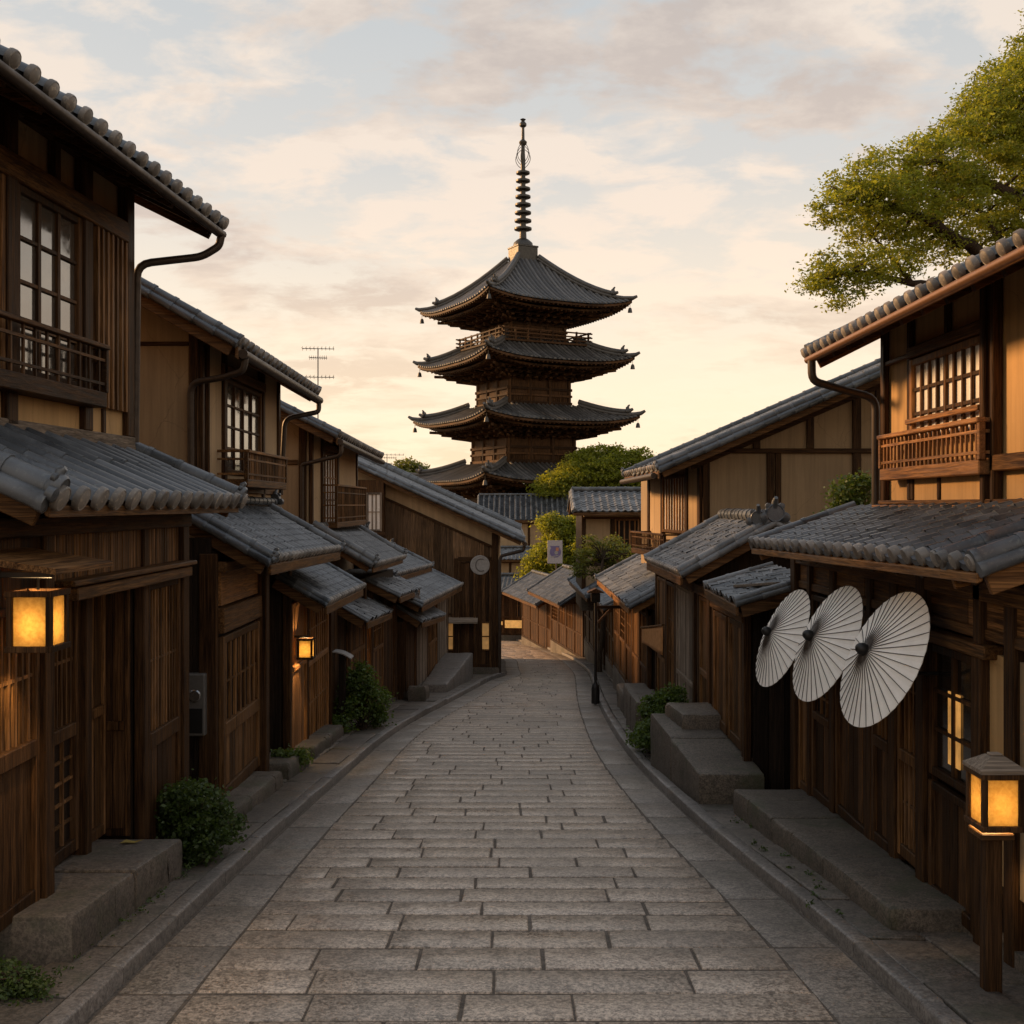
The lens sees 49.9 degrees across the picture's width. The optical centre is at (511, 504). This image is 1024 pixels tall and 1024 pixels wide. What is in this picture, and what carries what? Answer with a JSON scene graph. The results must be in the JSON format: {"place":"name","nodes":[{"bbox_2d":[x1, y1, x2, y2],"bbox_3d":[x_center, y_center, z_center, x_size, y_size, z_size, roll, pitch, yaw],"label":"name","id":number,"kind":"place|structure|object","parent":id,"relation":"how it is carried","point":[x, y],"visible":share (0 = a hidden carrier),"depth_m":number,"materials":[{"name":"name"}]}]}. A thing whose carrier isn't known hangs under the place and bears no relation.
{"place":"outdoors","nodes":[
{"label":"outdoors","id":0,"kind":"place"},
{"bbox_2d":[0,674,492,1023],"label":"pavement","id":1,"kind":"structure","parent":0,"point":[104,950],"depth_m":7.74,"materials":[{"name":"stone"}]},
{"bbox_2d":[0,955,61,1006],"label":"weed tuft","id":2,"kind":"object","parent":1,"relation":"on","point":[19,981],"visible":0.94,"depth_m":5.53,"materials":[{"name":"green plant"}]},
{"bbox_2d":[0,839,182,966],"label":"stone step","id":3,"kind":"object","parent":1,"relation":"on","point":[103,886],"visible":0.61,"depth_m":6.64,"materials":[{"name":"stone"}]},
{"bbox_2d":[154,769,251,866],"bbox_3d":[-2.534,2.442,8.724,1.008,0.706,0.814,0,0,34],"label":"shrub","id":4,"kind":"object","parent":1,"relation":"on","point":[195,813],"visible":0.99,"depth_m":8.48,"materials":[{"name":"green plant"}]},
{"bbox_2d":[219,771,282,822],"bbox_3d":[-2.717,2.938,10.750,0.488,0.437,2.300,0,0,0],"label":"stone step","id":5,"kind":"object","parent":1,"relation":"on","point":[251,791],"visible":0.38,"depth_m":11.00,"materials":[{"name":"stone"}]},
{"bbox_2d":[269,750,309,780],"bbox_3d":[-2.724,3.096,12.925,0.475,0.414,1.250,0,0,0],"label":"stone step","id":6,"kind":"object","parent":1,"relation":"on","point":[288,768],"visible":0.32,"depth_m":12.48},
{"bbox_2d":[270,743,314,771],"bbox_3d":[-2.674,3.028,13.071,0.581,0.406,0.800,0,0,0],"label":"shrub","id":7,"kind":"object","parent":1,"relation":"on","point":[301,752],"visible":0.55,"depth_m":12.95,"materials":[{"name":"green plant"}]},
{"bbox_2d":[294,725,343,758],"bbox_3d":[-2.704,3.316,15.200,0.415,0.475,2.400,0,0,0],"label":"stone step","id":8,"kind":"object","parent":1,"relation":"on","point":[321,740],"visible":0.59,"depth_m":14.99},
{"bbox_2d":[333,649,353,727],"bbox_3d":[-2.604,2.895,16.900,0.300,1.322,0.300,0,0,0],"label":"notice post","id":9,"kind":"object","parent":1,"relation":"on","point":[343,654],"visible":0.81,"depth_m":16.83,"materials":[{"name":"white paint"}]},
{"bbox_2d":[332,659,398,733],"bbox_3d":[-2.482,3.039,17.175,0.947,1.234,1.664,0,0,37],"label":"shrub","id":10,"kind":"object","parent":1,"relation":"on","point":[360,692],"visible":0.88,"depth_m":17.20,"materials":[{"name":"green plant"}]},
{"bbox_2d":[408,686,429,701],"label":"stone block","id":11,"kind":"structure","parent":1,"relation":"on","point":[419,693],"depth_m":22.20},
{"bbox_2d":[422,653,472,691],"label":"stone ramp","id":12,"kind":"structure","parent":1,"relation":"on","point":[450,671],"depth_m":26.24,"materials":[{"name":"stone"}]},
{"bbox_2d":[83,641,924,1023],"bbox_3d":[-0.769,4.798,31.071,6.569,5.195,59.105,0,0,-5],"label":"road","id":13,"kind":"structure","parent":0,"point":[632,973],"depth_m":7.35,"materials":[{"name":"stone"}]},
{"bbox_2d":[39,672,504,1023],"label":"kerb","id":14,"kind":"structure","parent":13,"relation":"on","point":[89,997],"depth_m":7.33,"materials":[{"name":"stone"}]},
{"bbox_2d":[48,756,842,977],"bbox_3d":[-0.208,2.894,10.117,5.072,0.893,8.937,0,0,0],"label":"moss","id":15,"kind":"object","parent":13,"relation":"on","point":[188,866],"visible":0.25,"depth_m":7.41,"materials":[{"name":"green plant"}]},
{"bbox_2d":[89,641,919,1023],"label":"road border","id":16,"kind":"object","parent":13,"relation":"on","point":[841,985],"visible":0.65,"depth_m":7.57,"materials":[{"name":"stone"}]},
{"bbox_2d":[587,588,622,704],"bbox_3d":[1.865,2.823,22.000,0.710,2.326,0.300,0,0,0],"label":"street lamp","id":17,"kind":"object","parent":16,"relation":"on","point":[595,688],"visible":0.96,"depth_m":21.97,"materials":[{"name":"black metal"}]},
{"bbox_2d":[623,683,648,717],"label":"stone block","id":18,"kind":"structure","parent":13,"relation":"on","point":[639,686],"depth_m":18.99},
{"bbox_2d":[626,689,654,730],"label":"stone block","id":19,"kind":"structure","parent":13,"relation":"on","point":[633,696],"depth_m":17.08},
{"bbox_2d":[516,639,966,1023],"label":"kerb","id":20,"kind":"structure","parent":13,"relation":"on","point":[922,1002],"depth_m":7.18,"materials":[{"name":"stone"}]},
{"bbox_2d":[0,0,1023,468],"label":"sky","id":21,"kind":"structure","parent":0,"point":[358,156],"materials":[{"name":"beige"}]},
{"bbox_2d":[572,655,1023,1023],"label":"pavement","id":22,"kind":"structure","parent":0,"point":[944,967],"depth_m":6.37,"materials":[{"name":"stone"}]},
{"bbox_2d":[562,532,639,671],"bbox_3d":[2.905,2.895,31.624,2.768,4.261,1.838,0,0,21],"label":"bushy tree","id":23,"kind":"object","parent":22,"relation":"on","point":[608,552],"visible":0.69,"depth_m":31.53,"materials":[{"name":"green plant"}]},
{"bbox_2d":[623,680,688,753],"bbox_3d":[1.944,2.811,14.326,0.978,0.955,1.191,0,0,0],"label":"shrub","id":24,"kind":"object","parent":22,"relation":"on","point":[639,737],"visible":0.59,"depth_m":14.45,"materials":[{"name":"green plant"}]},
{"bbox_2d":[650,713,764,803],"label":"stone platform","id":25,"kind":"structure","parent":22,"relation":"on","point":[704,766],"depth_m":11.59,"materials":[{"name":"stone"}]},
{"bbox_2d":[665,702,720,728],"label":"stone block","id":26,"kind":"structure","parent":25,"relation":"on","point":[706,715],"depth_m":12.68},
{"bbox_2d":[733,789,965,932],"bbox_3d":[2.444,2.744,8.575,0.685,0.570,3.750,0,0,0],"label":"stone step","id":27,"kind":"object","parent":22,"relation":"on","point":[872,878],"visible":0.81,"depth_m":7.91,"materials":[{"name":"stone"}]},
{"bbox_2d":[962,752,1023,993],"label":"lamp post","id":28,"kind":"object","parent":22,"relation":"on","point":[995,794],"visible":0.97,"depth_m":5.61,"materials":[{"name":"wood"}]},
{"bbox_3d":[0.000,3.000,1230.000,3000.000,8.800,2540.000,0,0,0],"label":"ground","id":29,"kind":"structure","parent":0,"visible":0},
{"bbox_2d":[0,44,247,931],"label":"wooden townhouse","id":30,"kind":"structure","parent":29,"relation":"on","point":[94,731],"depth_m":7.89,"materials":[{"name":"wood"}]},
{"bbox_2d":[0,172,4,368],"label":"sliding door","id":31,"kind":"structure","parent":30,"relation":"in","point":[2,176],"depth_m":7.32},
{"bbox_2d":[0,607,39,931],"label":"sliding door","id":32,"kind":"structure","parent":30,"relation":"in","point":[19,672],"depth_m":6.19,"materials":[{"name":"wood"}]},
{"bbox_2d":[18,183,81,386],"bbox_3d":[-3.372,-1.550,8.000,0.050,1.320,0.980,0,0,4],"label":"window","id":33,"kind":"structure","parent":30,"relation":"in","point":[49,235],"depth_m":8.03,"materials":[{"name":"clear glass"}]},
{"bbox_2d":[0,547,112,652],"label":"hanging lantern","id":34,"kind":"object","parent":30,"relation":"attached to","point":[37,619],"visible":1,"depth_m":5.75,"materials":[{"name":"paper"}]},
{"bbox_2d":[55,601,78,866],"bbox_3d":[-2.980,1.450,7.035,0.079,1.780,0.910,0,0,0],"label":"sliding door","id":35,"kind":"structure","parent":30,"relation":"in","point":[66,660],"depth_m":7.39,"materials":[{"name":"wood"}]},
{"bbox_2d":[92,595,105,841],"bbox_3d":[-3.040,1.520,7.950,0.059,1.840,0.480,0,0,0],"label":"entrance door","id":36,"kind":"structure","parent":30,"relation":"in","point":[98,603],"depth_m":8.09,"materials":[{"name":"wood"}]},
{"bbox_2d":[102,590,129,835],"bbox_3d":[-2.965,1.535,8.173,0.250,1.850,0.034,0,0,0],"label":"side door","id":37,"kind":"structure","parent":30,"relation":"in","point":[117,724],"depth_m":8.16,"materials":[{"name":"wood"}]},
{"bbox_2d":[147,578,180,838],"bbox_3d":[-2.780,1.640,8.715,0.079,2.080,0.810,0,0,0],"label":"sliding door","id":38,"kind":"structure","parent":30,"relation":"in","point":[164,597],"depth_m":8.74,"materials":[{"name":"wood"}]},
{"bbox_2d":[139,277,365,794],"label":"plaster townhouse","id":39,"kind":"structure","parent":29,"relation":"on","point":[268,580],"depth_m":11.77,"materials":[{"name":"brown"}]},
{"bbox_2d":[189,673,206,735],"bbox_3d":[-2.960,1.870,10.311,0.180,0.580,0.138,0,0,0],"label":"meter box","id":40,"kind":"object","parent":39,"relation":"attached to","point":[197,704],"visible":0.82,"depth_m":10.27,"materials":[{"name":"grey paint"}]},
{"bbox_2d":[218,621,259,794],"bbox_3d":[-2.780,2.050,11.230,0.079,1.580,1.500,0,0,0],"label":"sliding door","id":41,"kind":"structure","parent":39,"relation":"in","point":[238,649],"depth_m":11.19,"materials":[{"name":"wood"}]},
{"bbox_2d":[228,379,261,475],"bbox_3d":[-3.295,-0.910,13.470,0.050,1.100,1.820,0,0,0],"label":"window","id":42,"kind":"structure","parent":39,"relation":"in","point":[244,403],"depth_m":13.45,"materials":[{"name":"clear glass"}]},
{"bbox_2d":[292,601,306,747],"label":"sliding door","id":43,"kind":"structure","parent":39,"relation":"in","point":[299,612],"depth_m":14.29,"materials":[{"name":"wood"}]},
{"bbox_2d":[294,635,315,659],"bbox_3d":[-2.673,1.814,14.050,0.294,0.298,0.209,0,0,0],"label":"wall lantern","id":44,"kind":"object","parent":39,"relation":"attached to","point":[305,647],"depth_m":13.97,"materials":[{"name":"paper"}]},
{"bbox_2d":[309,608,328,735],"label":"sliding door","id":45,"kind":"structure","parent":39,"relation":"in","point":[318,623],"depth_m":15.82,"materials":[{"name":"wood"}]},
{"bbox_2d":[281,400,420,723],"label":"plaster townhouse","id":46,"kind":"structure","parent":29,"relation":"on","point":[324,492],"depth_m":19.16,"materials":[{"name":"brown"}]},
{"bbox_2d":[324,451,336,521],"bbox_3d":[-3.285,-0.290,19.750,0.050,1.300,1.500,0,0,0],"label":"window","id":47,"kind":"structure","parent":46,"relation":"in","point":[330,466],"depth_m":19.87,"materials":[{"name":"wood"}]},
{"bbox_2d":[334,610,347,714],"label":"sliding door","id":48,"kind":"structure","parent":46,"relation":"in","point":[340,624],"depth_m":17.35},
{"bbox_2d":[351,623,364,709],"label":"sliding door","id":49,"kind":"structure","parent":46,"relation":"in","point":[357,634],"depth_m":18.75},
{"bbox_2d":[374,622,383,703],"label":"sliding door","id":50,"kind":"structure","parent":46,"relation":"in","point":[378,629],"depth_m":20.71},
{"bbox_2d":[385,604,394,698],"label":"sliding door","id":51,"kind":"structure","parent":46,"relation":"in","point":[389,624],"depth_m":21.88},
{"bbox_2d":[354,542,463,698],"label":"corner shop","id":52,"kind":"structure","parent":29,"relation":"on","point":[422,633],"depth_m":24.59,"materials":[{"name":"tile"}]},
{"bbox_2d":[407,622,415,690],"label":"sliding door","id":53,"kind":"structure","parent":52,"relation":"in","point":[411,629],"depth_m":23.34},
{"bbox_2d":[417,624,426,685],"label":"sliding door","id":54,"kind":"structure","parent":52,"relation":"in","point":[421,632],"depth_m":24.67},
{"bbox_2d":[428,604,436,675],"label":"sliding door","id":55,"kind":"structure","parent":52,"relation":"in","point":[432,629],"depth_m":26.29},
{"bbox_2d":[438,599,446,660],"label":"sliding door","id":56,"kind":"structure","parent":52,"relation":"in","point":[442,626],"depth_m":27.95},
{"bbox_2d":[391,455,429,472],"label":"distant tree","id":57,"kind":"object","parent":29,"relation":"on","point":[411,465],"visible":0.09,"depth_m":89.44,"materials":[{"name":"green plant"}]},
{"bbox_2d":[358,454,526,673],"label":"plank house","id":58,"kind":"structure","parent":29,"relation":"on","point":[450,534],"depth_m":30.54,"materials":[{"name":"beige paint"}]},
{"bbox_2d":[366,493,381,530],"bbox_3d":[-3.770,0.190,30.085,0.420,1.060,0.050,0,0,0],"label":"window","id":59,"kind":"structure","parent":58,"relation":"in","point":[373,501],"depth_m":30.08,"materials":[{"name":"paper"}]},
{"bbox_2d":[459,561,474,666],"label":"entrance door","id":60,"kind":"structure","parent":58,"relation":"in","point":[466,575],"depth_m":30.54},
{"bbox_2d":[470,555,489,574],"bbox_3d":[-0.887,1.664,30.524,0.540,0.540,0.072,0,0,0],"label":"round sign","id":61,"kind":"object","parent":58,"relation":"attached to","point":[479,564],"visible":1,"depth_m":30.51,"materials":[{"name":"white paint"}]},
{"bbox_2d":[476,561,490,666],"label":"entrance door","id":62,"kind":"structure","parent":58,"relation":"in","point":[480,579],"depth_m":30.54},
{"bbox_2d":[481,622,489,650],"bbox_3d":[-0.733,3.640,30.517,0.255,0.800,0.045,0,0,0],"label":"lit window","id":63,"kind":"structure","parent":58,"relation":"in","point":[485,626],"depth_m":30.51,"materials":[{"name":"yellow"}]},
{"bbox_2d":[501,572,521,640],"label":"tiled shop","id":64,"kind":"structure","parent":29,"relation":"on","point":[511,619],"depth_m":58.36,"materials":[{"name":"wood"}]},
{"bbox_2d":[501,594,511,634],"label":"sliding door","id":65,"kind":"structure","parent":64,"relation":"in","point":[506,602],"depth_m":58.40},
{"bbox_2d":[500,545,532,572],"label":"wall","id":66,"kind":"structure","parent":29,"relation":"on","point":[510,563],"depth_m":63.09,"materials":[{"name":"paint"}]},
{"bbox_2d":[477,493,569,545],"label":"storehouse","id":67,"kind":"structure","parent":29,"relation":"on","point":[522,508],"depth_m":65.75,"materials":[{"name":"tile"}]},
{"bbox_2d":[406,118,645,502],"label":"pagoda","id":68,"kind":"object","parent":29,"relation":"on","point":[522,364],"visible":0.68,"depth_m":72.59,"materials":[{"name":"wood"}]},
{"bbox_2d":[501,570,550,648],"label":"tiled shop","id":69,"kind":"structure","parent":29,"relation":"on","point":[536,622],"depth_m":50.67,"materials":[{"name":"tile"}]},
{"bbox_2d":[522,603,528,639],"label":"sliding door","id":70,"kind":"structure","parent":69,"relation":"in","point":[525,608],"depth_m":52.62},
{"bbox_2d":[530,606,536,643],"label":"sliding door","id":71,"kind":"structure","parent":69,"relation":"in","point":[533,611],"depth_m":50.89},
{"bbox_2d":[538,604,545,648],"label":"sliding door","id":72,"kind":"structure","parent":69,"relation":"in","point":[542,610],"depth_m":49.06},
{"bbox_2d":[511,510,575,580],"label":"bushy tree","id":73,"kind":"object","parent":29,"relation":"on","point":[557,527],"visible":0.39,"depth_m":56.89,"materials":[{"name":"green plant"}]},
{"bbox_2d":[547,540,561,569],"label":"banner sign","id":74,"kind":"object","parent":29,"relation":"on","point":[554,551],"visible":0.88,"depth_m":54.40,"materials":[{"name":"fabric"}]},
{"bbox_2d":[526,564,584,656],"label":"tiled shop","id":75,"kind":"structure","parent":29,"relation":"on","point":[555,590],"depth_m":42.34,"materials":[{"name":"tile"}]},
{"bbox_2d":[551,605,557,643],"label":"sliding door","id":76,"kind":"structure","parent":75,"relation":"in","point":[554,610],"depth_m":44.77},
{"bbox_2d":[558,607,564,647],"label":"sliding door","id":77,"kind":"structure","parent":75,"relation":"in","point":[561,612],"depth_m":43.38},
{"bbox_2d":[566,604,572,652],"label":"sliding door","id":78,"kind":"structure","parent":75,"relation":"in","point":[569,608],"depth_m":41.88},
{"bbox_2d":[574,604,581,656],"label":"sliding door","id":79,"kind":"structure","parent":75,"relation":"in","point":[577,611],"depth_m":40.49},
{"bbox_2d":[567,576,604,669],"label":"tiled shop","id":80,"kind":"structure","parent":29,"relation":"on","point":[588,630],"depth_m":35.75,"materials":[{"name":"wood"}]},
{"bbox_2d":[526,442,656,499],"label":"bushy tree","id":81,"kind":"object","parent":29,"relation":"on","point":[600,465],"visible":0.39,"depth_m":67.59,"materials":[{"name":"green plant"}]},
{"bbox_2d":[588,584,612,678],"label":"tiled shop","id":82,"kind":"structure","parent":29,"relation":"on","point":[606,598],"depth_m":29.70,"materials":[{"name":"wood"}]},
{"bbox_2d":[567,486,640,610],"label":"cottage","id":83,"kind":"structure","parent":29,"relation":"on","point":[602,512],"depth_m":33.98,"materials":[{"name":"tile"}]},
{"bbox_2d":[615,519,638,562],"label":"sliding door","id":84,"kind":"structure","parent":83,"relation":"in","point":[623,527],"depth_m":33.99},
{"bbox_2d":[594,553,654,690],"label":"tiled shop","id":85,"kind":"structure","parent":29,"relation":"on","point":[627,585],"depth_m":21.45,"materials":[{"name":"wood"}]},
{"bbox_2d":[614,601,618,671],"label":"sliding door","id":86,"kind":"structure","parent":85,"relation":"in","point":[616,611],"depth_m":24.98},
{"bbox_2d":[619,609,623,678],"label":"sliding door","id":87,"kind":"structure","parent":85,"relation":"in","point":[621,611],"depth_m":23.79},
{"bbox_2d":[625,610,630,682],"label":"sliding door","id":88,"kind":"structure","parent":85,"relation":"in","point":[627,616],"depth_m":22.40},
{"bbox_2d":[632,610,637,682],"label":"sliding door","id":89,"kind":"structure","parent":85,"relation":"in","point":[634,616],"depth_m":21.15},
{"bbox_2d":[639,611,646,684],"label":"sliding door","id":90,"kind":"structure","parent":85,"relation":"in","point":[642,617],"depth_m":19.96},
{"bbox_2d":[643,496,791,789],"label":"plank shop","id":91,"kind":"structure","parent":29,"relation":"on","point":[722,591],"depth_m":12.96,"materials":[{"name":"wood"}]},
{"bbox_2d":[640,624,664,654],"bbox_3d":[2.365,2.118,17.962,0.220,0.494,1.414,0,0,-7],"label":"door cloth","id":92,"kind":"object","parent":91,"relation":"hanging from","point":[652,637],"depth_m":17.77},
{"bbox_2d":[657,576,664,691],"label":"sliding door","id":93,"kind":"structure","parent":91,"relation":"in","point":[660,581],"depth_m":17.82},
{"bbox_2d":[666,581,673,691],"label":"sliding door","id":94,"kind":"structure","parent":91,"relation":"in","point":[669,585],"depth_m":16.88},
{"bbox_2d":[676,584,691,702],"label":"sliding door","id":95,"kind":"structure","parent":91,"relation":"in","point":[683,595],"depth_m":15.45,"materials":[{"name":"wood"}]},
{"bbox_2d":[699,596,706,702],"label":"sliding door","id":96,"kind":"structure","parent":91,"relation":"in","point":[702,601],"depth_m":13.95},
{"bbox_2d":[713,610,728,734],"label":"sliding door","id":97,"kind":"structure","parent":91,"relation":"in","point":[720,620],"depth_m":12.62,"materials":[{"name":"wood"}]},
{"bbox_2d":[728,617,740,750],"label":"sliding door","id":98,"kind":"structure","parent":91,"relation":"in","point":[734,626],"depth_m":11.98,"materials":[{"name":"wood"}]},
{"bbox_2d":[620,358,879,562],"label":"half timbered house","id":99,"kind":"structure","parent":29,"relation":"on","point":[794,454],"depth_m":18.50,"materials":[{"name":"beige paint"}]},
{"bbox_2d":[662,474,684,533],"bbox_3d":[2.964,-0.015,20.103,0.050,1.050,1.520,0,0,-7],"label":"window","id":100,"kind":"structure","parent":99,"relation":"in","point":[673,487],"depth_m":20.11,"materials":[{"name":"wood"}]},
{"bbox_2d":[813,468,870,513],"bbox_3d":[3.413,1.337,11.019,0.709,3.422,0.684,0,0,-34],"label":"shrub","id":101,"kind":"object","parent":29,"relation":"on","point":[855,491],"visible":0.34,"depth_m":10.95,"materials":[{"name":"green plant"}]},
{"bbox_2d":[748,228,1023,974],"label":"ochre townhouse","id":102,"kind":"structure","parent":29,"relation":"on","point":[937,524],"depth_m":7.50,"materials":[{"name":"paint"}]},
{"bbox_2d":[755,589,809,686],"bbox_3d":[2.350,1.155,9.583,0.721,0.842,0.676,0,0,42],"label":"paper umbrella","id":103,"kind":"object","parent":102,"relation":"attached to","point":[783,630],"visible":0.97,"depth_m":9.43,"materials":[{"name":"white paper"}]},
{"bbox_2d":[798,591,806,792],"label":"sliding door","id":104,"kind":"structure","parent":102,"relation":"in","point":[802,705],"depth_m":10.50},
{"bbox_2d":[811,594,828,808],"bbox_3d":[2.780,1.740,9.790,0.079,1.840,0.600,0,0,0],"label":"sliding door","id":105,"kind":"structure","parent":102,"relation":"in","point":[820,706],"depth_m":9.88,"materials":[{"name":"wood"}]},
{"bbox_2d":[792,586,862,701],"bbox_3d":[2.371,1.040,8.304,0.771,0.865,0.674,0,0,44],"label":"paper umbrella","id":106,"kind":"object","parent":102,"relation":"attached to","point":[830,633],"visible":0.96,"depth_m":8.15,"materials":[{"name":"white paper"}]},
{"bbox_2d":[835,608,865,836],"bbox_3d":[2.773,1.715,8.940,0.055,1.790,0.820,0,0,0],"label":"sliding door","id":107,"kind":"structure","parent":102,"relation":"in","point":[850,740],"depth_m":9.01,"materials":[{"name":"wood"}]},
{"bbox_2d":[871,612,888,852],"bbox_3d":[2.780,1.690,8.200,0.079,1.740,0.420,0,0,0],"label":"sliding door","id":108,"kind":"structure","parent":102,"relation":"in","point":[880,730],"depth_m":8.26,"materials":[{"name":"wood"}]},
{"bbox_2d":[839,591,938,727],"bbox_3d":[2.405,0.996,7.143,0.655,0.867,0.808,0,0,-44],"label":"paper umbrella","id":109,"kind":"object","parent":102,"relation":"attached to","point":[884,662],"visible":0.99,"depth_m":7.00,"materials":[{"name":"white paper"}]},
{"bbox_2d":[897,680,914,866],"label":"sliding door","id":110,"kind":"structure","parent":102,"relation":"in","point":[906,708],"depth_m":7.75,"materials":[{"name":"wood"}]},
{"bbox_2d":[909,335,979,444],"bbox_3d":[3.290,-0.840,8.345,0.050,0.700,1.410,0,0,0],"label":"window","id":111,"kind":"structure","parent":102,"relation":"in","point":[947,378],"depth_m":8.32,"materials":[{"name":"wood"}]},
{"bbox_2d":[929,642,972,794],"bbox_3d":[2.765,1.330,6.880,0.050,0.860,0.720,0,0,0],"label":"shop window","id":112,"kind":"structure","parent":102,"relation":"in","point":[955,668],"depth_m":6.96,"materials":[{"name":"wood"}]},
{"bbox_2d":[784,8,1023,313],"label":"maple tree","id":113,"kind":"object","parent":29,"relation":"on","point":[998,104],"visible":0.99,"depth_m":13.04,"materials":[{"name":"green plant"}]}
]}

